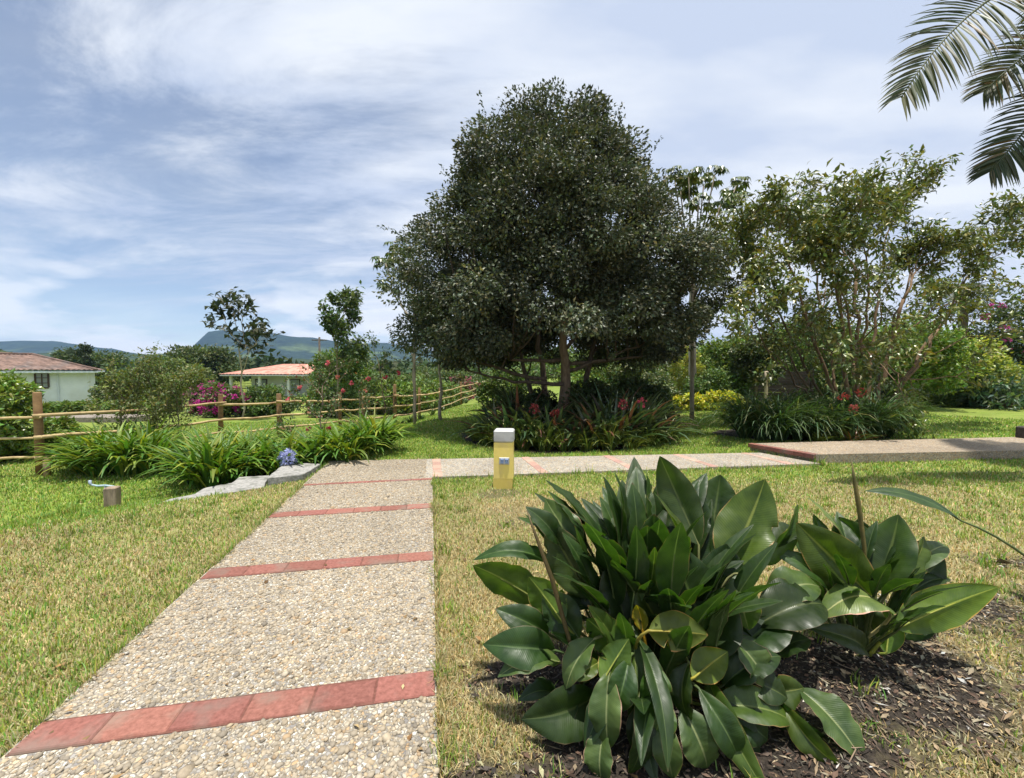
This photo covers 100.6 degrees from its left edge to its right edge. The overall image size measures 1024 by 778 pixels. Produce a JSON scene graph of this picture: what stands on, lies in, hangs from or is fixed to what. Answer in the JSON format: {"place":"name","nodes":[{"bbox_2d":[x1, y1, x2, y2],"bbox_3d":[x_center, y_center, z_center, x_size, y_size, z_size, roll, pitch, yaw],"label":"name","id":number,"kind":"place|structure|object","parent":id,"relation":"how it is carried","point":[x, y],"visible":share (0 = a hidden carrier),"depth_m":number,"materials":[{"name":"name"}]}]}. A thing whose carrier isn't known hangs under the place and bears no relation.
{"place":"outdoors","nodes":[
{"label":"outdoors","id":0,"kind":"place"},
{"bbox_2d":[0,458,439,777],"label":"path","id":1,"kind":"structure","parent":0,"point":[189,717],"depth_m":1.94,"materials":[{"name":"gravel"}]},
{"bbox_2d":[0,330,1020,360],"bbox_3d":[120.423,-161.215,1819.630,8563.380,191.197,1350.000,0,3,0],"label":"mountain","id":2,"kind":"structure","parent":0,"point":[296,347],"depth_m":1516.72,"materials":[{"name":"green plant"}]},
{"bbox_2d":[0,375,1023,777],"bbox_3d":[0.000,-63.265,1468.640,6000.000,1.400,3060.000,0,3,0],"label":"lawn","id":3,"kind":"structure","parent":0,"point":[878,753],"depth_m":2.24,"materials":[{"name":"green plant"}]},
{"bbox_2d":[0,367,61,461],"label":"leafy shrub","id":4,"kind":"object","parent":3,"relation":"on","point":[15,396],"visible":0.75,"depth_m":8.27,"materials":[{"name":"green plant"}]},
{"bbox_2d":[0,352,104,402],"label":"white house","id":5,"kind":"structure","parent":3,"relation":"on","point":[61,386],"depth_m":30.31,"materials":[{"name":"paint"}]},
{"bbox_2d":[22,416,85,455],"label":"leafy shrub","id":6,"kind":"object","parent":3,"relation":"on","point":[62,422],"visible":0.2,"depth_m":9.01,"materials":[{"name":"green plant"}]},
{"bbox_2d":[20,424,134,474],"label":"lily plant","id":7,"kind":"object","parent":3,"relation":"on","point":[76,470],"visible":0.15,"depth_m":7.10,"materials":[{"name":"green plant"}]},
{"bbox_2d":[70,342,97,376],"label":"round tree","id":8,"kind":"object","parent":3,"relation":"on","point":[83,350],"visible":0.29,"depth_m":45.66,"materials":[{"name":"green plant"}]},
{"bbox_2d":[25,431,150,477],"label":"lily plant","id":9,"kind":"object","parent":3,"relation":"on","point":[95,470],"visible":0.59,"depth_m":6.89,"materials":[{"name":"green plant"}]},
{"bbox_2d":[47,344,130,386],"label":"round tree","id":10,"kind":"object","parent":3,"relation":"on","point":[57,354],"visible":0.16,"depth_m":59.01,"materials":[{"name":"green plant"}]},
{"bbox_2d":[31,414,150,422],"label":"stone wall","id":11,"kind":"structure","parent":3,"relation":"on","point":[84,418],"depth_m":17.02,"materials":[{"name":"grey stone"}]},
{"bbox_2d":[43,398,150,413],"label":"hedge","id":12,"kind":"object","parent":3,"relation":"on","point":[64,406],"visible":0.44,"depth_m":21.69,"materials":[{"name":"green plant"}]},
{"bbox_2d":[103,486,121,506],"bbox_3d":[-5.138,1.414,5.468,0.133,0.314,0.120,-1,3,-14],"label":"wooden stake","id":13,"kind":"object","parent":3,"relation":"on","point":[112,495],"visible":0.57,"depth_m":5.42,"materials":[{"name":"brown wood"}]},
{"bbox_2d":[78,357,169,429],"bbox_3d":[-7.641,0.425,8.518,1.379,2.146,1.050,0,3,0],"label":"twiggy shrub","id":14,"kind":"object","parent":3,"relation":"on","point":[110,379],"visible":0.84,"depth_m":8.43,"materials":[{"name":"green plant"}]},
{"bbox_2d":[63,427,193,477],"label":"lily plant","id":15,"kind":"object","parent":3,"relation":"on","point":[118,470],"visible":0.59,"depth_m":6.93,"materials":[{"name":"green plant"}]},
{"bbox_2d":[78,421,184,473],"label":"lily plant","id":16,"kind":"object","parent":3,"relation":"on","point":[159,434],"visible":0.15,"depth_m":7.40,"materials":[{"name":"green plant"}]},
{"bbox_2d":[92,429,203,475],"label":"lily plant","id":17,"kind":"object","parent":3,"relation":"on","point":[143,466],"visible":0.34,"depth_m":7.04,"materials":[{"name":"green plant"}]},
{"bbox_2d":[116,340,187,429],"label":"twiggy shrub","id":18,"kind":"object","parent":3,"relation":"on","point":[145,373],"visible":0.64,"depth_m":8.78,"materials":[{"name":"green plant"}]},
{"bbox_2d":[123,356,203,381],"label":"round tree","id":19,"kind":"object","parent":3,"relation":"on","point":[177,362],"visible":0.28,"depth_m":43.17,"materials":[{"name":"green plant"}]},
{"bbox_2d":[131,363,208,441],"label":"twiggy shrub","id":20,"kind":"object","parent":3,"relation":"on","point":[176,407],"visible":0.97,"depth_m":8.64,"materials":[{"name":"green plant"}]},
{"bbox_2d":[128,424,251,488],"bbox_3d":[-4.788,1.049,6.536,1.786,0.881,1.688,0,3,0],"label":"lily plant","id":21,"kind":"object","parent":3,"relation":"on","point":[215,448],"visible":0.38,"depth_m":6.36,"materials":[{"name":"green plant"}]},
{"bbox_2d":[129,430,270,489],"bbox_3d":[-4.393,1.061,6.316,1.741,0.863,1.644,0,3,0],"label":"lily plant","id":22,"kind":"object","parent":3,"relation":"on","point":[213,478],"visible":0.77,"depth_m":6.10,"materials":[{"name":"green plant"}]},
{"bbox_2d":[161,343,242,384],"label":"round tree","id":23,"kind":"object","parent":3,"relation":"on","point":[218,361],"visible":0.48,"depth_m":50.67,"materials":[{"name":"green plant"}]},
{"bbox_2d":[193,380,252,417],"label":"bougainvillea","id":24,"kind":"object","parent":3,"relation":"on","point":[232,394],"visible":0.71,"depth_m":20.68,"materials":[{"name":"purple plant"}]},
{"bbox_2d":[170,433,280,483],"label":"lily plant","id":25,"kind":"object","parent":3,"relation":"on","point":[232,478],"visible":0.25,"depth_m":6.37,"materials":[{"name":"green plant"}]},
{"bbox_2d":[0,380,480,475],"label":"pole fence","id":26,"kind":"object","parent":3,"relation":"on","point":[37,416],"visible":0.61,"depth_m":10.04,"materials":[{"name":"brown wood"}]},
{"bbox_2d":[200,286,285,416],"bbox_3d":[-11.653,-1.519,18.582,2.839,5.869,2.762,0,3,0],"label":"slender tree","id":27,"kind":"object","parent":3,"relation":"on","point":[254,333],"visible":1,"depth_m":18.37,"materials":[{"name":"green plant"}]},
{"bbox_2d":[218,475,268,495],"bbox_3d":[-3.491,1.359,5.647,0.457,0.223,0.850,-1,3,-18],"label":"stone step","id":28,"kind":"object","parent":3,"relation":"on","point":[244,483],"visible":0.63,"depth_m":5.60,"materials":[{"name":"grey stone"}]},
{"bbox_2d":[198,434,289,476],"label":"lily plant","id":29,"kind":"object","parent":3,"relation":"on","point":[261,471],"visible":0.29,"depth_m":6.60,"materials":[{"name":"green plant"}]},
{"bbox_2d":[239,383,304,416],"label":"leafy shrub","id":30,"kind":"object","parent":3,"relation":"on","point":[267,393],"visible":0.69,"depth_m":21.45,"materials":[{"name":"green plant"}]},
{"bbox_2d":[225,430,325,478],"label":"lily plant","id":31,"kind":"object","parent":3,"relation":"on","point":[287,455],"visible":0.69,"depth_m":6.50,"materials":[{"name":"green plant"}]},
{"bbox_2d":[219,364,349,395],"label":"pink roofed house","id":32,"kind":"structure","parent":3,"relation":"on","point":[268,375],"depth_m":46.31,"materials":[{"name":"tile"}]},
{"bbox_2d":[0,347,576,385],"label":"distant woods","id":33,"kind":"object","parent":3,"relation":"on","point":[400,365],"visible":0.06,"depth_m":69.83,"materials":[{"name":"green plant"}]},
{"bbox_2d":[268,463,320,484],"bbox_3d":[-3.100,1.260,6.120,0.546,0.228,0.942,-1,3,-13],"label":"stone step","id":34,"kind":"object","parent":3,"relation":"on","point":[290,473],"visible":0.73,"depth_m":5.90,"materials":[{"name":"grey stone"}]},
{"bbox_2d":[264,424,366,465],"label":"lily plant","id":35,"kind":"object","parent":3,"relation":"on","point":[312,455],"visible":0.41,"depth_m":6.83,"materials":[{"name":"green plant"}]},
{"bbox_2d":[273,350,359,437],"bbox_3d":[-3.898,0.331,8.610,2.271,2.232,1.463,2,3,40],"label":"rose bush","id":36,"kind":"object","parent":3,"relation":"on","point":[320,382],"visible":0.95,"depth_m":8.66,"materials":[{"name":"green plant"}]},
{"bbox_2d":[301,379,361,417],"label":"leafy shrub","id":37,"kind":"object","parent":3,"relation":"on","point":[347,393],"visible":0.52,"depth_m":20.63,"materials":[{"name":"green plant"}]},
{"bbox_2d":[307,345,378,411],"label":"tree","id":38,"kind":"object","parent":3,"relation":"on","point":[351,374],"visible":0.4,"depth_m":22.31,"materials":[{"name":"green plant"}]},
{"bbox_2d":[315,280,376,417],"bbox_3d":[-7.665,-1.800,20.086,2.177,6.477,3.396,0,3,0],"label":"slender tree","id":39,"kind":"object","parent":3,"relation":"on","point":[336,328],"visible":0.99,"depth_m":19.75,"materials":[{"name":"green plant"}]},
{"bbox_2d":[302,419,391,463],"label":"lily plant","id":40,"kind":"object","parent":3,"relation":"on","point":[356,449],"visible":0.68,"depth_m":6.87,"materials":[{"name":"green plant"}]},
{"bbox_2d":[335,372,378,426],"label":"rose bush","id":41,"kind":"object","parent":3,"relation":"on","point":[364,392],"visible":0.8,"depth_m":8.96,"materials":[{"name":"green plant"}]},
{"bbox_2d":[325,330,400,430],"bbox_3d":[-3.512,-0.094,10.519,1.040,2.939,3.182,0,3,0],"label":"rose bush","id":42,"kind":"object","parent":3,"relation":"on","point":[373,342],"visible":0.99,"depth_m":11.47,"materials":[{"name":"green plant"}]},
{"bbox_2d":[325,410,406,457],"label":"lily plant","id":43,"kind":"object","parent":3,"relation":"on","point":[355,432],"visible":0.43,"depth_m":7.36,"materials":[{"name":"green plant"}]},
{"bbox_2d":[331,406,423,453],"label":"lily plant","id":44,"kind":"object","parent":3,"relation":"on","point":[386,430],"visible":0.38,"depth_m":7.63,"materials":[{"name":"green plant"}]},
{"bbox_2d":[369,241,415,423],"bbox_3d":[-3.553,-1.661,13.050,1.313,5.684,1.476,0,3,0],"label":"cecropia tree","id":45,"kind":"object","parent":3,"relation":"on","point":[379,259],"visible":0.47,"depth_m":12.78,"materials":[{"name":"green plant"}]},
{"bbox_2d":[359,379,434,414],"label":"leafy shrub","id":46,"kind":"object","parent":3,"relation":"on","point":[402,388],"visible":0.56,"depth_m":23.29,"materials":[{"name":"green plant"}]},
{"bbox_2d":[402,376,474,411],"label":"leafy shrub","id":47,"kind":"object","parent":3,"relation":"on","point":[433,386],"visible":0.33,"depth_m":26.65,"materials":[{"name":"green plant"}]},
{"bbox_2d":[409,362,501,385],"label":"leafy tree","id":48,"kind":"object","parent":3,"relation":"on","point":[430,374],"visible":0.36,"depth_m":55.15,"materials":[{"name":"green plant"}]},
{"bbox_2d":[445,399,533,440],"bbox_3d":[-0.417,0.652,8.887,1.978,0.943,1.988,0,3,0],"label":"bromeliad","id":49,"kind":"object","parent":3,"relation":"on","point":[484,421],"visible":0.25,"depth_m":8.77,"materials":[{"name":"green plant"}]},
{"bbox_2d":[493,428,514,488],"bbox_3d":[-0.103,0.895,5.458,0.262,0.761,0.240,0,3,4],"label":"garden bollard","id":50,"kind":"object","parent":3,"relation":"on","point":[504,438],"visible":0.98,"depth_m":5.36,"materials":[{"name":"yellow paint"}]},
{"bbox_2d":[474,364,533,409],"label":"leafy shrub","id":51,"kind":"object","parent":3,"relation":"on","point":[488,393],"visible":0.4,"depth_m":16.04,"materials":[{"name":"green plant"}]},
{"bbox_2d":[464,401,554,444],"bbox_3d":[-0.073,0.697,8.574,1.912,0.890,1.886,0,3,8],"label":"bromeliad","id":52,"kind":"object","parent":3,"relation":"on","point":[505,417],"visible":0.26,"depth_m":8.28,"materials":[{"name":"green plant"}]},
{"bbox_2d":[0,440,1023,777],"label":"leaf litter","id":53,"kind":"object","parent":3,"relation":"on","point":[850,704],"visible":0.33,"depth_m":1.83,"materials":[{"name":"brown plant"}]},
{"bbox_2d":[467,387,572,423],"bbox_3d":[0.046,0.512,9.264,2.194,1.190,2.434,-2,3,-34],"label":"bromeliad","id":54,"kind":"object","parent":3,"relation":"on","point":[512,410],"visible":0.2,"depth_m":8.89,"materials":[{"name":"green plant"}]},
{"bbox_2d":[491,403,574,446],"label":"bromeliad","id":55,"kind":"object","parent":3,"relation":"on","point":[521,420],"visible":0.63,"depth_m":8.19,"materials":[{"name":"green plant"}]},
{"bbox_2d":[525,386,557,416],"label":"dark shrub","id":56,"kind":"object","parent":3,"relation":"on","point":[541,403],"visible":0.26,"depth_m":11.11,"materials":[{"name":"green plant"}]},
{"bbox_2d":[484,345,600,385],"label":"leafy tree","id":57,"kind":"object","parent":3,"relation":"on","point":[535,371],"visible":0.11,"depth_m":40.81,"materials":[{"name":"green plant"}]},
{"bbox_2d":[514,419,570,451],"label":"grassy plant","id":58,"kind":"object","parent":3,"relation":"on","point":[542,443],"visible":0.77,"depth_m":7.86,"materials":[{"name":"green plant"}]},
{"bbox_2d":[518,406,589,446],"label":"bromeliad","id":59,"kind":"object","parent":3,"relation":"on","point":[560,418],"visible":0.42,"depth_m":8.21,"materials":[{"name":"green plant"}]},
{"bbox_2d":[370,76,739,425],"bbox_3d":[1.159,-3.251,10.966,9.234,8.816,7.390,0,3,0],"label":"broadleaf tree","id":60,"kind":"object","parent":3,"relation":"on","point":[576,178],"visible":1,"depth_m":9.16,"materials":[{"name":"green plant"}]},
{"bbox_2d":[540,409,610,447],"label":"bromeliad","id":61,"kind":"object","parent":3,"relation":"on","point":[574,427],"visible":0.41,"depth_m":8.06,"materials":[{"name":"green plant"}]},
{"bbox_2d":[559,377,622,419],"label":"dark shrub","id":62,"kind":"object","parent":3,"relation":"on","point":[587,389],"visible":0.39,"depth_m":10.62,"materials":[{"name":"green plant"}]},
{"bbox_2d":[556,349,641,398],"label":"leafy shrub","id":63,"kind":"object","parent":3,"relation":"on","point":[575,376],"visible":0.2,"depth_m":19.05,"materials":[{"name":"green plant"}]},
{"bbox_2d":[557,399,644,447],"bbox_3d":[1.734,0.659,8.490,2.051,0.956,1.954,1,3,26],"label":"bromeliad","id":64,"kind":"object","parent":3,"relation":"on","point":[589,421],"visible":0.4,"depth_m":8.11,"materials":[{"name":"green plant"}]},
{"bbox_2d":[584,419,637,450],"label":"grassy plant","id":65,"kind":"object","parent":3,"relation":"on","point":[609,441],"visible":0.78,"depth_m":7.86,"materials":[{"name":"green plant"}]},
{"bbox_2d":[564,382,663,425],"bbox_3d":[2.174,0.476,9.285,2.213,1.252,2.608,0,3,0],"label":"bromeliad","id":66,"kind":"object","parent":3,"relation":"on","point":[601,406],"visible":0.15,"depth_m":8.90,"materials":[{"name":"green plant"}]},
{"bbox_2d":[579,390,682,445],"bbox_3d":[2.063,0.590,8.562,2.194,1.098,1.957,0,3,0],"label":"bromeliad","id":67,"kind":"object","parent":3,"relation":"on","point":[628,420],"visible":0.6,"depth_m":8.26,"materials":[{"name":"green plant"}]},
{"bbox_2d":[600,345,672,389],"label":"grey green shrub","id":68,"kind":"object","parent":3,"relation":"on","point":[616,371],"visible":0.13,"depth_m":18.47,"materials":[{"name":"green plant"}]},
{"bbox_2d":[613,376,680,419],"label":"dark shrub","id":69,"kind":"object","parent":3,"relation":"on","point":[635,384],"visible":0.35,"depth_m":11.28,"materials":[{"name":"green plant"}]},
{"bbox_2d":[597,391,701,442],"bbox_3d":[2.518,0.593,8.771,2.082,1.076,2.218,-2,3,-31],"label":"bromeliad","id":70,"kind":"object","parent":3,"relation":"on","point":[641,406],"visible":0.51,"depth_m":8.43,"materials":[{"name":"green plant"}]},
{"bbox_2d":[598,388,700,427],"bbox_3d":[2.844,0.510,9.470,2.542,1.164,2.541,0,3,0],"label":"bromeliad","id":71,"kind":"object","parent":3,"relation":"on","point":[648,406],"visible":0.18,"depth_m":9.13,"materials":[{"name":"green plant"}]},
{"bbox_2d":[641,367,683,399],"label":"grey green shrub","id":72,"kind":"object","parent":3,"relation":"on","point":[660,378],"visible":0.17,"depth_m":16.17,"materials":[{"name":"green plant"}]},
{"bbox_2d":[473,456,864,777],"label":"strelitzia plant","id":73,"kind":"object","parent":3,"relation":"on","point":[672,602],"visible":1,"depth_m":1.78,"materials":[{"name":"green plant"}]},
{"bbox_2d":[667,346,705,397],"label":"yellow green shrub","id":74,"kind":"object","parent":3,"relation":"on","point":[676,367],"visible":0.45,"depth_m":22.54,"materials":[{"name":"green plant"}]},
{"bbox_2d":[670,392,712,411],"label":"golden shrub","id":75,"kind":"object","parent":3,"relation":"on","point":[684,400],"visible":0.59,"depth_m":15.59,"materials":[{"name":"yellow plant"}]},
{"bbox_2d":[658,165,750,420],"bbox_3d":[5.949,-2.707,12.416,3.238,7.497,2.104,-1,3,-17],"label":"cecropia tree","id":76,"kind":"object","parent":3,"relation":"on","point":[686,188],"visible":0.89,"depth_m":12.26,"materials":[{"name":"green plant"}]},
{"bbox_2d":[680,366,756,399],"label":"leafy shrub","id":77,"kind":"object","parent":3,"relation":"on","point":[715,377],"visible":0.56,"depth_m":18.91,"materials":[{"name":"green plant"}]},
{"bbox_2d":[698,389,744,410],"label":"golden shrub","id":78,"kind":"object","parent":3,"relation":"on","point":[715,393],"visible":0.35,"depth_m":15.74,"materials":[{"name":"yellow plant"}]},
{"bbox_2d":[681,332,783,376],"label":"leafy tree","id":79,"kind":"object","parent":3,"relation":"on","point":[714,352],"visible":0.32,"depth_m":23.22,"materials":[{"name":"green plant"}]},
{"bbox_2d":[696,389,803,439],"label":"liriope plant","id":80,"kind":"object","parent":3,"relation":"on","point":[743,432],"visible":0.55,"depth_m":9.14,"materials":[{"name":"green plant"}]},
{"bbox_2d":[726,335,790,399],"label":"leafy tree","id":81,"kind":"object","parent":3,"relation":"on","point":[742,359],"visible":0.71,"depth_m":18.63,"materials":[{"name":"green plant"}]},
{"bbox_2d":[710,389,826,440],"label":"liriope plant","id":82,"kind":"object","parent":3,"relation":"on","point":[761,434],"visible":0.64,"depth_m":8.84,"materials":[{"name":"green plant"}]},
{"bbox_2d":[732,387,849,443],"bbox_3d":[5.607,0.531,8.829,2.370,1.186,2.260,0,3,0],"label":"liriope plant","id":83,"kind":"object","parent":3,"relation":"on","point":[785,430],"visible":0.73,"depth_m":8.63,"materials":[{"name":"green plant"}]},
{"bbox_2d":[756,396,864,440],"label":"liriope plant","id":84,"kind":"object","parent":3,"relation":"on","point":[794,436],"visible":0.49,"depth_m":8.71,"materials":[{"name":"green plant"}]},
{"bbox_2d":[767,317,860,386],"bbox_3d":[17.521,-2.048,24.977,7.064,5.010,5.485,0,3,0],"label":"leafy tree","id":85,"kind":"object","parent":3,"relation":"on","point":[799,367],"visible":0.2,"depth_m":23.85,"materials":[{"name":"green plant"}]},
{"bbox_2d":[775,394,874,441],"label":"liriope plant","id":86,"kind":"object","parent":3,"relation":"on","point":[822,426],"visible":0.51,"depth_m":8.56,"materials":[{"name":"green plant"}]},
{"bbox_2d":[775,388,914,440],"bbox_3d":[6.892,0.543,9.038,2.280,1.144,2.275,-1,3,-18],"label":"liriope plant","id":87,"kind":"object","parent":3,"relation":"on","point":[839,404],"visible":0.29,"depth_m":8.74,"materials":[{"name":"green plant"}]},
{"bbox_2d":[694,144,1023,438],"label":"spreading tree","id":88,"kind":"object","parent":3,"relation":"on","point":[811,246],"visible":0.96,"depth_m":9.93,"materials":[{"name":"green plant"}]},
{"bbox_2d":[803,393,916,436],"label":"liriope plant","id":89,"kind":"object","parent":3,"relation":"on","point":[869,422],"visible":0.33,"depth_m":8.72,"materials":[{"name":"green plant"}]},
{"bbox_2d":[827,387,949,439],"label":"liriope plant","id":90,"kind":"object","parent":3,"relation":"on","point":[889,413],"visible":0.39,"depth_m":8.87,"materials":[{"name":"green plant"}]},
{"bbox_2d":[780,459,998,657],"bbox_3d":[1.892,0.887,2.159,1.074,1.038,0.702,0,3,0],"label":"strelitzia plant","id":91,"kind":"object","parent":3,"relation":"on","point":[851,569],"visible":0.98,"depth_m":2.12,"materials":[{"name":"green plant"}]},
{"bbox_2d":[835,386,963,436],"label":"liriope plant","id":92,"kind":"object","parent":3,"relation":"on","point":[890,433],"visible":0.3,"depth_m":9.15,"materials":[{"name":"green plant"}]},
{"bbox_2d":[833,312,989,408],"bbox_3d":[15.101,-1.093,16.367,4.672,3.857,3.624,0,3,0],"label":"leafy tree","id":93,"kind":"object","parent":3,"relation":"on","point":[945,366],"visible":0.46,"depth_m":15.51,"materials":[{"name":"green plant"}]},
{"bbox_2d":[866,487,1023,555],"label":"strelitzia plant","id":94,"kind":"object","parent":3,"relation":"on","point":[913,497],"visible":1,"depth_m":2.31,"materials":[{"name":"green plant"}]},
{"bbox_2d":[878,0,1023,190],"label":"palm tree","id":95,"kind":"object","parent":3,"relation":"on","point":[998,163],"visible":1,"depth_m":5.12,"materials":[{"name":"green plant"}]},
{"bbox_2d":[918,273,1009,352],"bbox_3d":[26.302,-3.000,24.969,4.063,6.983,3.839,-2,3,-34],"label":"tree","id":96,"kind":"object","parent":3,"relation":"on","point":[981,289],"visible":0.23,"depth_m":24.36,"materials":[{"name":"green plant"}]},
{"bbox_2d":[916,331,1023,396],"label":"leafy tree","id":97,"kind":"object","parent":3,"relation":"on","point":[989,361],"visible":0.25,"depth_m":16.59,"materials":[{"name":"green plant"}]},
{"bbox_2d":[944,358,1023,411],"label":"fern shrub","id":98,"kind":"object","parent":3,"relation":"on","point":[1009,395],"visible":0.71,"depth_m":16.38,"materials":[{"name":"green plant"}]},
{"bbox_2d":[961,294,1023,370],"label":"bougainvillea","id":99,"kind":"object","parent":3,"relation":"on","point":[1017,353],"visible":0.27,"depth_m":18.78,"materials":[{"name":"green plant"}]},
{"bbox_2d":[0,0,1023,354],"label":"sky","id":100,"kind":"structure","parent":0,"point":[158,157],"materials":[{"name":"blue"}]},
{"bbox_2d":[476,379,556,414],"bbox_3d":[0.101,0.201,9.563,1.945,0.886,1.969,0,3,0],"label":"cycad","id":101,"kind":"object","parent":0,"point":[505,394],"visible":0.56,"depth_m":9.35,"materials":[{"name":"green plant"}]},
{"bbox_2d":[432,453,820,478],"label":"cross path","id":102,"kind":"structure","parent":0,"point":[442,468],"depth_m":6.68,"materials":[{"name":"stone"}]},
{"bbox_2d":[745,371,813,400],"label":"board wall","id":103,"kind":"structure","parent":0,"point":[786,383],"depth_m":20.49,"materials":[{"name":"grey wood"}]},
{"bbox_2d":[748,437,1023,463],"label":"raised path","id":104,"kind":"structure","parent":0,"point":[950,449],"depth_m":7.23,"materials":[{"name":"beige concrete"}]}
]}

